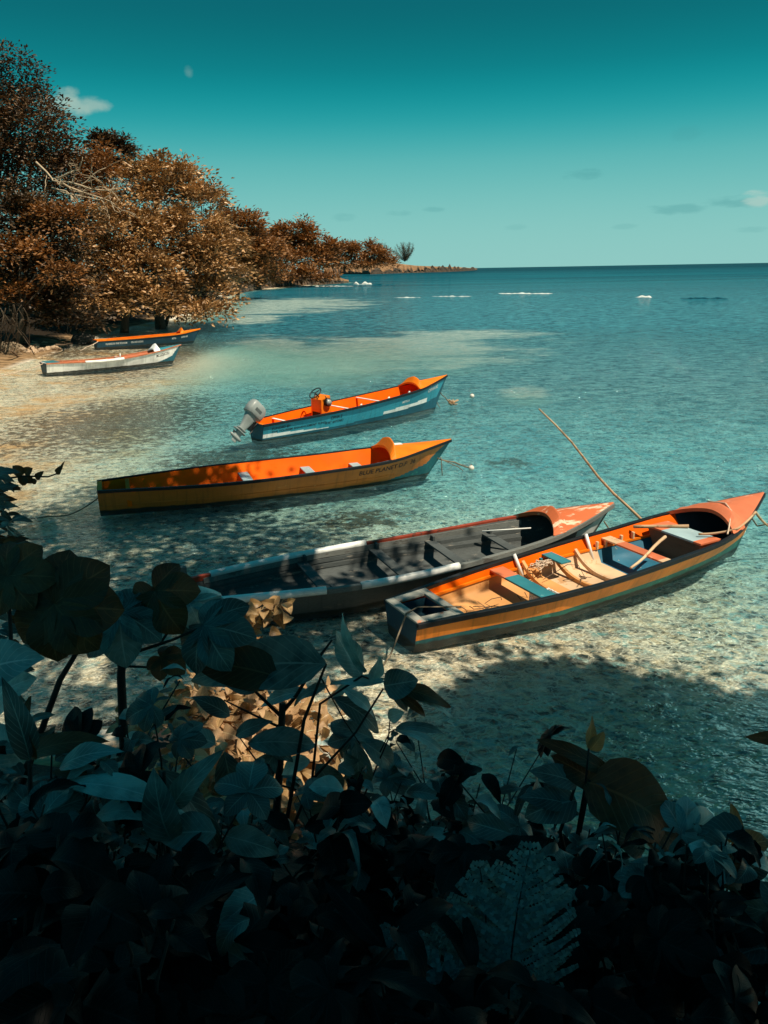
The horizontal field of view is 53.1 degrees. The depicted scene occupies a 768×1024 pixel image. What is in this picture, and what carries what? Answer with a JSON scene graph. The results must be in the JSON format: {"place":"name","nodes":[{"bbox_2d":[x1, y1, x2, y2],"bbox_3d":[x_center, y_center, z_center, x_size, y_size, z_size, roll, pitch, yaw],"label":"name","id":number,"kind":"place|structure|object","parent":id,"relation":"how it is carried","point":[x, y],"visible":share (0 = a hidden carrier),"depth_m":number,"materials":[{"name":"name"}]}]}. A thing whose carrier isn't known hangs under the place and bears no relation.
{"place":"outdoors","nodes":[
{"label":"outdoors","id":0,"kind":"place"},
{"bbox_2d":[224,273,348,296],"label":"headland","id":1,"kind":"structure","parent":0,"point":[297,282],"depth_m":293.24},
{"bbox_2d":[232,231,302,286],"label":"headland tree","id":2,"kind":"object","parent":1,"relation":"on","point":[286,257],"visible":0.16,"depth_m":240.81,"materials":[{"name":"orange plant"}]},
{"bbox_2d":[264,262,343,284],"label":"headland tree","id":3,"kind":"object","parent":1,"relation":"on","point":[306,270],"visible":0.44,"depth_m":270.62,"materials":[{"name":"orange plant"}]},
{"bbox_2d":[262,213,347,274],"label":"headland tree","id":4,"kind":"object","parent":1,"relation":"on","point":[304,242],"visible":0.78,"depth_m":278.65,"materials":[{"name":"orange plant"}]},
{"bbox_2d":[2,716,614,1019],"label":"bank","id":5,"kind":"structure","parent":0,"point":[282,872],"depth_m":7.05,"materials":[{"name":"black soil"}]},
{"bbox_2d":[0,461,64,701],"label":"edge shrub","id":6,"kind":"object","parent":5,"relation":"on","point":[7,520],"visible":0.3,"depth_m":4.12,"materials":[{"name":"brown plant"}]},
{"bbox_2d":[0,706,102,839],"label":"undergrowth shrub","id":7,"kind":"object","parent":5,"relation":"on","point":[77,719],"visible":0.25,"depth_m":3.45,"materials":[{"name":"green plant"}]},
{"bbox_2d":[22,778,97,866],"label":"undergrowth shrub","id":8,"kind":"object","parent":5,"relation":"on","point":[54,798],"visible":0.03,"depth_m":3.24,"materials":[{"name":"green plant"}]},
{"bbox_2d":[0,541,124,784],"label":"palmate shrub","id":9,"kind":"object","parent":5,"relation":"on","point":[66,603],"visible":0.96,"depth_m":3.89,"materials":[{"name":"green plant"}]},
{"bbox_2d":[0,742,144,866],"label":"undergrowth shrub","id":10,"kind":"object","parent":5,"relation":"on","point":[110,765],"visible":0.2,"depth_m":3.53,"materials":[{"name":"green plant"}]},
{"bbox_2d":[0,663,193,869],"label":"undergrowth shrub","id":11,"kind":"object","parent":5,"relation":"on","point":[169,711],"visible":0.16,"depth_m":4.12,"materials":[{"name":"green plant"}]},
{"bbox_2d":[0,821,271,980],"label":"undergrowth shrub","id":12,"kind":"object","parent":5,"relation":"on","point":[13,849],"visible":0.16,"depth_m":2.75,"materials":[{"name":"green plant"}]},
{"bbox_2d":[0,639,278,857],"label":"ginger plant","id":13,"kind":"object","parent":5,"relation":"on","point":[169,800],"visible":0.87,"depth_m":3.43,"materials":[{"name":"teal plant"}]},
{"bbox_2d":[99,734,230,874],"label":"undergrowth shrub","id":14,"kind":"object","parent":5,"relation":"on","point":[152,848],"visible":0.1,"depth_m":4.22,"materials":[{"name":"green plant"}]},
{"bbox_2d":[75,870,266,1023],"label":"undergrowth shrub","id":15,"kind":"object","parent":5,"relation":"on","point":[143,889],"visible":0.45,"depth_m":2.18,"materials":[{"name":"green plant"}]},
{"bbox_2d":[87,563,256,836],"bbox_3d":[-1.286,1.310,4.933,1.073,2.031,0.589,-1,18,0],"label":"palmate shrub","id":16,"kind":"object","parent":5,"relation":"on","point":[213,628],"visible":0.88,"depth_m":4.60,"materials":[{"name":"green plant"}]},
{"bbox_2d":[88,687,283,870],"bbox_3d":[-1.101,1.751,3.989,1.267,1.689,1.004,-1,18,0],"label":"undergrowth shrub","id":17,"kind":"object","parent":5,"relation":"on","point":[254,785],"visible":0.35,"depth_m":3.82,"materials":[{"name":"green plant"}]},
{"bbox_2d":[93,853,292,993],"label":"undergrowth shrub","id":18,"kind":"object","parent":5,"relation":"on","point":[196,973],"visible":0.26,"depth_m":2.71,"materials":[{"name":"green plant"}]},
{"bbox_2d":[117,740,275,942],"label":"undergrowth shrub","id":19,"kind":"object","parent":5,"relation":"on","point":[136,762],"visible":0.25,"depth_m":3.31,"materials":[{"name":"green plant"}]},
{"bbox_2d":[105,669,306,821],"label":"heart vine","id":20,"kind":"object","parent":5,"relation":"on","point":[226,738],"visible":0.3,"depth_m":7.73,"materials":[{"name":"brown plant"}]},
{"bbox_2d":[201,757,292,901],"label":"undergrowth shrub","id":21,"kind":"object","parent":5,"relation":"on","point":[216,802],"visible":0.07,"depth_m":4.50,"materials":[{"name":"green plant"}]},
{"bbox_2d":[161,676,363,795],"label":"heart vine","id":22,"kind":"object","parent":5,"relation":"on","point":[294,716],"visible":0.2,"depth_m":8.13,"materials":[{"name":"brown plant"}]},
{"bbox_2d":[244,595,299,638],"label":"heart vine","id":23,"kind":"object","parent":5,"relation":"on","point":[281,618],"visible":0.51,"depth_m":9.61,"materials":[{"name":"beige plant"}]},
{"bbox_2d":[181,747,369,843],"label":"heart vine","id":24,"kind":"object","parent":5,"relation":"on","point":[304,775],"visible":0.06,"depth_m":7.05,"materials":[{"name":"beige plant"}]},
{"bbox_2d":[192,822,386,941],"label":"undergrowth shrub","id":25,"kind":"object","parent":5,"relation":"on","point":[358,844],"visible":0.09,"depth_m":3.95,"materials":[{"name":"green plant"}]},
{"bbox_2d":[210,719,393,890],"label":"undergrowth shrub","id":26,"kind":"object","parent":5,"relation":"on","point":[380,877],"visible":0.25,"depth_m":4.93,"materials":[{"name":"green plant"}]},
{"bbox_2d":[214,790,393,939],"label":"undergrowth shrub","id":27,"kind":"object","parent":5,"relation":"on","point":[336,854],"visible":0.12,"depth_m":3.98,"materials":[{"name":"green plant"}]},
{"bbox_2d":[192,639,444,879],"bbox_3d":[-0.451,1.786,5.357,1.787,1.958,0.440,-1,18,0],"label":"sapling","id":28,"kind":"object","parent":5,"relation":"on","point":[277,745],"visible":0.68,"depth_m":5.24,"materials":[{"name":"teal plant"}]},
{"bbox_2d":[191,613,455,840],"bbox_3d":[-0.383,1.562,5.020,1.724,1.870,0.356,-1,18,0],"label":"broadleaf shrub","id":29,"kind":"object","parent":5,"relation":"on","point":[279,662],"visible":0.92,"depth_m":4.91,"materials":[{"name":"green plant"}]},
{"bbox_2d":[236,752,437,910],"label":"undergrowth shrub","id":30,"kind":"object","parent":5,"relation":"on","point":[383,823],"visible":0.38,"depth_m":4.85,"materials":[{"name":"green plant"}]},
{"bbox_2d":[228,878,452,1016],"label":"undergrowth shrub","id":31,"kind":"object","parent":5,"relation":"on","point":[354,922],"visible":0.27,"depth_m":2.65,"materials":[{"name":"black plant"}]},
{"bbox_2d":[266,833,491,966],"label":"undergrowth shrub","id":32,"kind":"object","parent":5,"relation":"on","point":[451,857],"visible":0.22,"depth_m":3.18,"materials":[{"name":"green plant"}]},
{"bbox_2d":[306,814,489,926],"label":"undergrowth shrub","id":33,"kind":"object","parent":5,"relation":"on","point":[414,851],"visible":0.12,"depth_m":4.29,"materials":[{"name":"green plant"}]},
{"bbox_2d":[379,797,437,930],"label":"undergrowth shrub","id":34,"kind":"object","parent":5,"relation":"on","point":[400,805],"visible":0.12,"depth_m":4.69,"materials":[{"name":"green plant"}]},
{"bbox_2d":[338,731,488,896],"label":"undergrowth shrub","id":35,"kind":"object","parent":5,"relation":"on","point":[344,769],"visible":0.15,"depth_m":5.15,"materials":[{"name":"green plant"}]},
{"bbox_2d":[290,745,548,877],"bbox_3d":[0.283,2.389,5.164,1.784,1.631,0.851,-6,18,-15],"label":"undergrowth shrub","id":36,"kind":"object","parent":5,"relation":"on","point":[508,787],"visible":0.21,"depth_m":4.92,"materials":[{"name":"green plant"}]},
{"bbox_2d":[316,748,533,903],"bbox_3d":[0.563,2.210,4.801,1.942,1.490,0.951,3,18,12],"label":"undergrowth shrub","id":37,"kind":"object","parent":5,"relation":"on","point":[450,803],"visible":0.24,"depth_m":4.66,"materials":[{"name":"green plant"}]},
{"bbox_2d":[283,724,569,907],"bbox_3d":[0.448,2.536,5.225,2.217,1.377,1.609,-4,18,-10],"label":"undergrowth shrub","id":38,"kind":"object","parent":5,"relation":"on","point":[390,780],"visible":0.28,"depth_m":5.49,"materials":[{"name":"green plant"}]},
{"bbox_2d":[378,813,547,1019],"bbox_3d":[0.232,2.081,3.486,0.844,1.138,1.094,6,19,20],"label":"undergrowth shrub","id":39,"kind":"object","parent":5,"relation":"on","point":[488,827],"visible":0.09,"depth_m":3.67,"materials":[{"name":"green plant"}]},
{"bbox_2d":[367,922,440,976],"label":"fern frond","id":40,"kind":"object","parent":39,"relation":"attached to","point":[377,950],"visible":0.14,"depth_m":2.91,"materials":[{"name":"green plant"}]},
{"bbox_2d":[430,860,535,1011],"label":"fern frond","id":41,"kind":"object","parent":39,"relation":"attached to","point":[479,874],"visible":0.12,"depth_m":2.87,"materials":[{"name":"green plant"}]},
{"bbox_2d":[333,902,595,1023],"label":"undergrowth shrub","id":42,"kind":"object","parent":5,"relation":"on","point":[469,994],"visible":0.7,"depth_m":2.33,"materials":[{"name":"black plant"}]},
{"bbox_2d":[394,946,478,1019],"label":"fern frond","id":43,"kind":"object","parent":42,"relation":"attached to","point":[451,968],"visible":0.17,"depth_m":2.73,"materials":[{"name":"green plant"}]},
{"bbox_2d":[446,840,580,1023],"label":"fern frond","id":44,"kind":"object","parent":42,"relation":"attached to","point":[540,914],"visible":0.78,"depth_m":2.73,"materials":[{"name":"green plant"}]},
{"bbox_2d":[388,765,564,917],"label":"undergrowth shrub","id":45,"kind":"object","parent":5,"relation":"on","point":[420,885],"visible":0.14,"depth_m":4.54,"materials":[{"name":"green plant"}]},
{"bbox_2d":[401,708,572,845],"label":"undergrowth shrub","id":46,"kind":"object","parent":5,"relation":"on","point":[417,819],"visible":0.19,"depth_m":5.12,"materials":[{"name":"green plant"}]},
{"bbox_2d":[419,767,613,1015],"bbox_3d":[0.900,2.418,4.838,1.227,1.696,0.890,-5,18,-13],"label":"undergrowth shrub","id":47,"kind":"object","parent":5,"relation":"on","point":[551,849],"visible":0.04,"depth_m":4.79,"materials":[{"name":"green plant"}]},
{"bbox_2d":[487,759,578,886],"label":"undergrowth shrub","id":48,"kind":"object","parent":5,"relation":"on","point":[519,825],"visible":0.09,"depth_m":4.71,"materials":[{"name":"green plant"}]},
{"bbox_2d":[479,892,633,1023],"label":"undergrowth shrub","id":49,"kind":"object","parent":5,"relation":"on","point":[611,918],"visible":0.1,"depth_m":3.45,"materials":[{"name":"green plant"}]},
{"bbox_2d":[494,879,645,1000],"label":"undergrowth shrub","id":50,"kind":"object","parent":5,"relation":"on","point":[585,956],"visible":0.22,"depth_m":3.39,"materials":[{"name":"green plant"}]},
{"bbox_2d":[520,716,678,859],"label":"leaf plant","id":51,"kind":"object","parent":5,"relation":"on","point":[636,792],"visible":0.78,"depth_m":4.21,"materials":[{"name":"green plant"}]},
{"bbox_2d":[541,783,711,968],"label":"undergrowth shrub","id":52,"kind":"object","parent":5,"relation":"on","point":[603,829],"visible":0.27,"depth_m":3.84,"materials":[{"name":"green plant"}]},
{"bbox_2d":[531,830,736,970],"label":"undergrowth shrub","id":53,"kind":"object","parent":5,"relation":"on","point":[596,873],"visible":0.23,"depth_m":4.04,"materials":[{"name":"green plant"}]},
{"bbox_2d":[547,865,732,991],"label":"undergrowth shrub","id":54,"kind":"object","parent":5,"relation":"on","point":[645,893],"visible":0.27,"depth_m":3.66,"materials":[{"name":"green plant"}]},
{"bbox_2d":[615,823,719,909],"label":"undergrowth shrub","id":55,"kind":"object","parent":5,"relation":"on","point":[687,856],"visible":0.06,"depth_m":3.70,"materials":[{"name":"green plant"}]},
{"bbox_2d":[586,842,767,934],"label":"undergrowth shrub","id":56,"kind":"object","parent":5,"relation":"on","point":[716,859],"visible":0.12,"depth_m":3.56,"materials":[{"name":"green plant"}]},
{"bbox_2d":[613,899,767,1023],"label":"undergrowth shrub","id":57,"kind":"object","parent":5,"relation":"on","point":[748,935],"visible":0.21,"depth_m":3.43,"materials":[{"name":"green plant"}]},
{"bbox_2d":[623,848,767,1021],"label":"undergrowth shrub","id":58,"kind":"object","parent":5,"relation":"on","point":[668,869],"visible":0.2,"depth_m":3.59,"materials":[{"name":"green plant"}]},
{"bbox_2d":[633,904,767,1023],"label":"undergrowth shrub","id":59,"kind":"object","parent":5,"relation":"on","point":[675,947],"visible":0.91,"depth_m":2.96,"materials":[{"name":"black plant"}]},
{"bbox_2d":[660,796,767,894],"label":"lobed leaf plant","id":60,"kind":"object","parent":5,"relation":"on","point":[683,815],"visible":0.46,"depth_m":4.14,"materials":[{"name":"green plant"}]},
{"bbox_2d":[674,811,767,977],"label":"undergrowth shrub","id":61,"kind":"object","parent":5,"relation":"on","point":[721,829],"visible":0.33,"depth_m":3.79,"materials":[{"name":"green plant"}]},
{"bbox_2d":[746,731,767,744],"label":"leaf","id":62,"kind":"object","parent":5,"relation":"on","point":[761,737],"visible":1,"depth_m":3.70,"materials":[{"name":"brown plant"}]},
{"bbox_2d":[313,236,401,271],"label":"headland bush","id":63,"kind":"object","parent":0,"point":[375,252],"visible":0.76,"depth_m":711.84,"materials":[{"name":"orange plant"}]},
{"bbox_2d":[0,276,767,890],"bbox_3d":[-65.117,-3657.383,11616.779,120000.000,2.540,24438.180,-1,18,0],"label":"ground","id":64,"kind":"structure","parent":0,"point":[666,684],"depth_m":19.04,"materials":[{"name":"beige sand"}]},
{"bbox_2d":[1,341,26,354],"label":"dry grass","id":65,"kind":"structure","parent":64,"relation":"on","point":[10,345],"depth_m":55.68,"materials":[{"name":"beige plant"}]},
{"bbox_2d":[0,305,34,354],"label":"prop roots","id":66,"kind":"object","parent":64,"relation":"on","point":[13,325],"visible":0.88,"depth_m":53.91,"materials":[{"name":"brown plant"}]},
{"bbox_2d":[0,38,68,307],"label":"shore tree","id":67,"kind":"object","parent":64,"relation":"on","point":[5,93],"visible":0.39,"depth_m":81.13,"materials":[{"name":"brown plant"}]},
{"bbox_2d":[0,80,100,315],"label":"shore tree","id":68,"kind":"object","parent":64,"relation":"on","point":[56,166],"visible":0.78,"depth_m":77.01,"materials":[{"name":"brown plant"}]},
{"bbox_2d":[30,334,70,341],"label":"driftwood","id":69,"kind":"object","parent":64,"relation":"on","point":[46,336],"visible":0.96,"depth_m":64.35,"materials":[{"name":"brown wood"}]},
{"bbox_2d":[0,194,105,346],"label":"shore tree","id":70,"kind":"object","parent":64,"relation":"on","point":[35,245],"visible":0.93,"depth_m":57.08,"materials":[{"name":"orange plant"}]},
{"bbox_2d":[0,180,121,342],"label":"shore tree","id":71,"kind":"object","parent":64,"relation":"on","point":[61,293],"visible":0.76,"depth_m":59.10,"materials":[{"name":"brown plant"}]},
{"bbox_2d":[19,134,136,316],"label":"shore tree","id":72,"kind":"object","parent":64,"relation":"on","point":[103,159],"visible":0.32,"depth_m":83.47,"materials":[{"name":"orange plant"}]},
{"bbox_2d":[71,333,94,344],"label":"rock","id":73,"kind":"object","parent":64,"relation":"on","point":[83,339],"visible":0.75,"depth_m":63.62,"materials":[{"name":"stone"}]},
{"bbox_2d":[78,126,149,237],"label":"umbrella tree","id":74,"kind":"object","parent":64,"relation":"on","point":[118,142],"visible":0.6,"depth_m":89.86,"materials":[{"name":"brown plant"}]},
{"bbox_2d":[0,250,255,325],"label":"thicket","id":75,"kind":"object","parent":64,"relation":"on","point":[246,283],"visible":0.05,"depth_m":88.17,"materials":[{"name":"brown plant"}]},
{"bbox_2d":[39,187,244,332],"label":"almond tree","id":76,"kind":"object","parent":64,"relation":"on","point":[130,280],"visible":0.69,"depth_m":71.05,"materials":[{"name":"brown plant"}]},
{"bbox_2d":[35,157,137,236],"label":"dead branch","id":77,"kind":"object","parent":76,"relation":"attached to","point":[70,188],"visible":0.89,"depth_m":68.80,"materials":[{"name":"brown wood"}]},
{"bbox_2d":[85,147,268,329],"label":"almond tree","id":78,"kind":"object","parent":64,"relation":"on","point":[215,244],"visible":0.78,"depth_m":76.21,"materials":[{"name":"brown plant"}]},
{"bbox_2d":[130,154,232,326],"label":"almond tree","id":79,"kind":"object","parent":64,"relation":"on","point":[211,208],"visible":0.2,"depth_m":81.53,"materials":[{"name":"brown plant"}]},
{"bbox_2d":[201,196,293,299],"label":"shore tree","id":80,"kind":"object","parent":64,"relation":"on","point":[249,219],"visible":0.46,"depth_m":158.15,"materials":[{"name":"orange plant"}]},
{"bbox_2d":[0,0,767,272],"label":"sky","id":81,"kind":"structure","parent":0,"point":[469,133],"materials":[{"name":"teal"}]},
{"bbox_2d":[324,263,476,273],"bbox_3d":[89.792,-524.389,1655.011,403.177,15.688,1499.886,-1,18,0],"label":"headland point","id":82,"kind":"structure","parent":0,"point":[403,268],"depth_m":1111.53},
{"bbox_2d":[391,241,413,261],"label":"pine tree","id":83,"kind":"object","parent":82,"relation":"on","point":[406,255],"visible":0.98,"depth_m":834.48,"materials":[{"name":"green plant"}]},
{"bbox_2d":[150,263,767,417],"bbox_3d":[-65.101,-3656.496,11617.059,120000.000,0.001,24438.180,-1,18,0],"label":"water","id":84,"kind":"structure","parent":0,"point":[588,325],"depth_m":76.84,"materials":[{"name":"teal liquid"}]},
{"bbox_2d":[40,344,180,375],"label":"fishing canoe","id":85,"kind":"object","parent":84,"relation":"on","point":[154,355],"visible":1,"depth_m":47.67,"materials":[{"name":"white paint"}]},
{"bbox_2d":[93,327,199,349],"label":"fishing canoe","id":86,"kind":"object","parent":84,"relation":"on","point":[180,336],"visible":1,"depth_m":62.40,"materials":[{"name":"orange paint"}]},
{"bbox_2d":[97,437,451,515],"bbox_3d":[-2.562,-1.070,20.287,9.432,1.327,2.146,-7,18,-18],"label":"fishing canoe","id":87,"kind":"object","parent":84,"relation":"on","point":[385,461],"visible":1,"depth_m":20.11,"materials":[{"name":"orange paint"}]},
{"bbox_2d":[29,498,97,519],"bbox_3d":[-7.876,-0.020,18.274,2.088,0.413,0.356,-5,18,-12],"label":"stern rope","id":88,"kind":"object","parent":87,"relation":"attached to","point":[65,515],"visible":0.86,"depth_m":18.34,"materials":[{"name":"brown fabric"}]},
{"bbox_2d":[228,375,447,444],"bbox_3d":[-1.274,-3.970,28.826,10.424,1.678,1.719,-16,23,-39],"label":"motor canoe","id":89,"kind":"object","parent":84,"relation":"on","point":[322,414],"visible":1,"depth_m":28.11,"materials":[{"name":"orange paint"}]},
{"bbox_2d":[180,502,614,625],"bbox_3d":[0.715,0.823,14.334,8.650,1.185,2.066,-8,19,-21],"label":"fishing canoe","id":90,"kind":"object","parent":84,"relation":"on","point":[354,577],"visible":0.77,"depth_m":14.40,"materials":[{"name":"grey wood"}]},
{"bbox_2d":[482,527,530,531],"bbox_3d":[2.428,0.349,15.251,0.972,0.068,0.024,-1,18,-1],"label":"thin rod","id":91,"kind":"object","parent":90,"relation":"in","point":[505,529],"visible":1,"depth_m":15.24,"materials":[{"name":"white plastic"}]},
{"bbox_2d":[499,292,552,293],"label":"breaking wave","id":92,"kind":"object","parent":84,"relation":"on","point":[525,293],"visible":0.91,"depth_m":165.29,"materials":[{"name":"liquid"}]},
{"bbox_2d":[384,492,765,652],"bbox_3d":[3.991,0.863,13.904,8.510,1.256,1.911,-10,20,-27],"label":"fishing canoe","id":93,"kind":"object","parent":84,"relation":"on","point":[605,559],"visible":0.97,"depth_m":13.64,"materials":[{"name":"orange paint"}]},
{"bbox_2d":[383,606,460,665],"bbox_3d":[0.335,1.930,11.636,2.072,0.658,0.459,-17,24,-42],"label":"stern rope","id":94,"kind":"object","parent":93,"relation":"attached to","point":[390,654],"visible":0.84,"depth_m":11.83,"materials":[{"name":"fabric"}]},
{"bbox_2d":[461,597,501,612],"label":"twigs","id":95,"kind":"object","parent":93,"relation":"on","point":[483,606],"visible":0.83,"depth_m":12.79,"materials":[{"name":"brown wood"}]},
{"bbox_2d":[529,559,552,570],"bbox_3d":[2.869,0.932,13.919,0.280,0.145,0.605,16,24,43],"label":"net heap","id":96,"kind":"object","parent":93,"relation":"on","point":[539,563],"visible":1,"depth_m":13.87,"materials":[{"name":"fabric"}]},
{"bbox_2d":[529,588,557,599],"bbox_3d":[2.703,1.471,12.854,0.422,0.228,0.362,-10,20,-27],"label":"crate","id":97,"kind":"object","parent":93,"relation":"on","point":[531,596],"visible":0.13,"depth_m":12.88,"materials":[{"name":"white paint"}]},
{"bbox_2d":[543,564,590,582],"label":"twigs","id":98,"kind":"object","parent":93,"relation":"on","point":[581,577],"visible":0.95,"depth_m":13.92,"materials":[{"name":"brown wood"}]},
{"bbox_2d":[630,535,666,568],"bbox_3d":[4.802,0.715,13.932,0.076,0.174,1.610,13,22,37],"label":"paddle stick","id":99,"kind":"object","parent":93,"relation":"on","point":[656,544],"visible":1,"depth_m":13.94,"materials":[{"name":"beige wood"}]},
{"bbox_2d":[633,524,688,527],"bbox_3d":[5.409,0.278,15.029,1.037,0.111,0.080,2,18,8],"label":"stick","id":100,"kind":"object","parent":93,"relation":"on","point":[663,526],"visible":1,"depth_m":15.00,"materials":[{"name":"brown wood"}]},
{"bbox_2d":[707,501,731,534],"bbox_3d":[6.594,0.048,14.925,0.262,0.265,1.704,2,18,10],"label":"deck rope","id":101,"kind":"object","parent":93,"relation":"attached to","point":[729,508],"visible":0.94,"depth_m":15.00,"materials":[{"name":"beige fabric"}]},
{"bbox_2d":[698,511,767,534],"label":"mooring rope","id":102,"kind":"object","parent":93,"relation":"attached to","point":[746,521],"visible":1,"depth_m":14.44,"materials":[{"name":"beige fabric"}]},
{"bbox_2d":[538,408,640,518],"bbox_3d":[4.442,-0.745,15.810,2.611,2.761,0.069,2,18,10],"label":"punting pole","id":103,"kind":"object","parent":84,"relation":"on","point":[603,482],"visible":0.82,"depth_m":15.79,"materials":[{"name":"brown wood"}]},
{"bbox_2d":[680,297,726,298],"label":"breaking wave","id":104,"kind":"object","parent":84,"relation":"on","point":[703,298],"visible":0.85,"depth_m":126.21,"materials":[{"name":"white liquid"}]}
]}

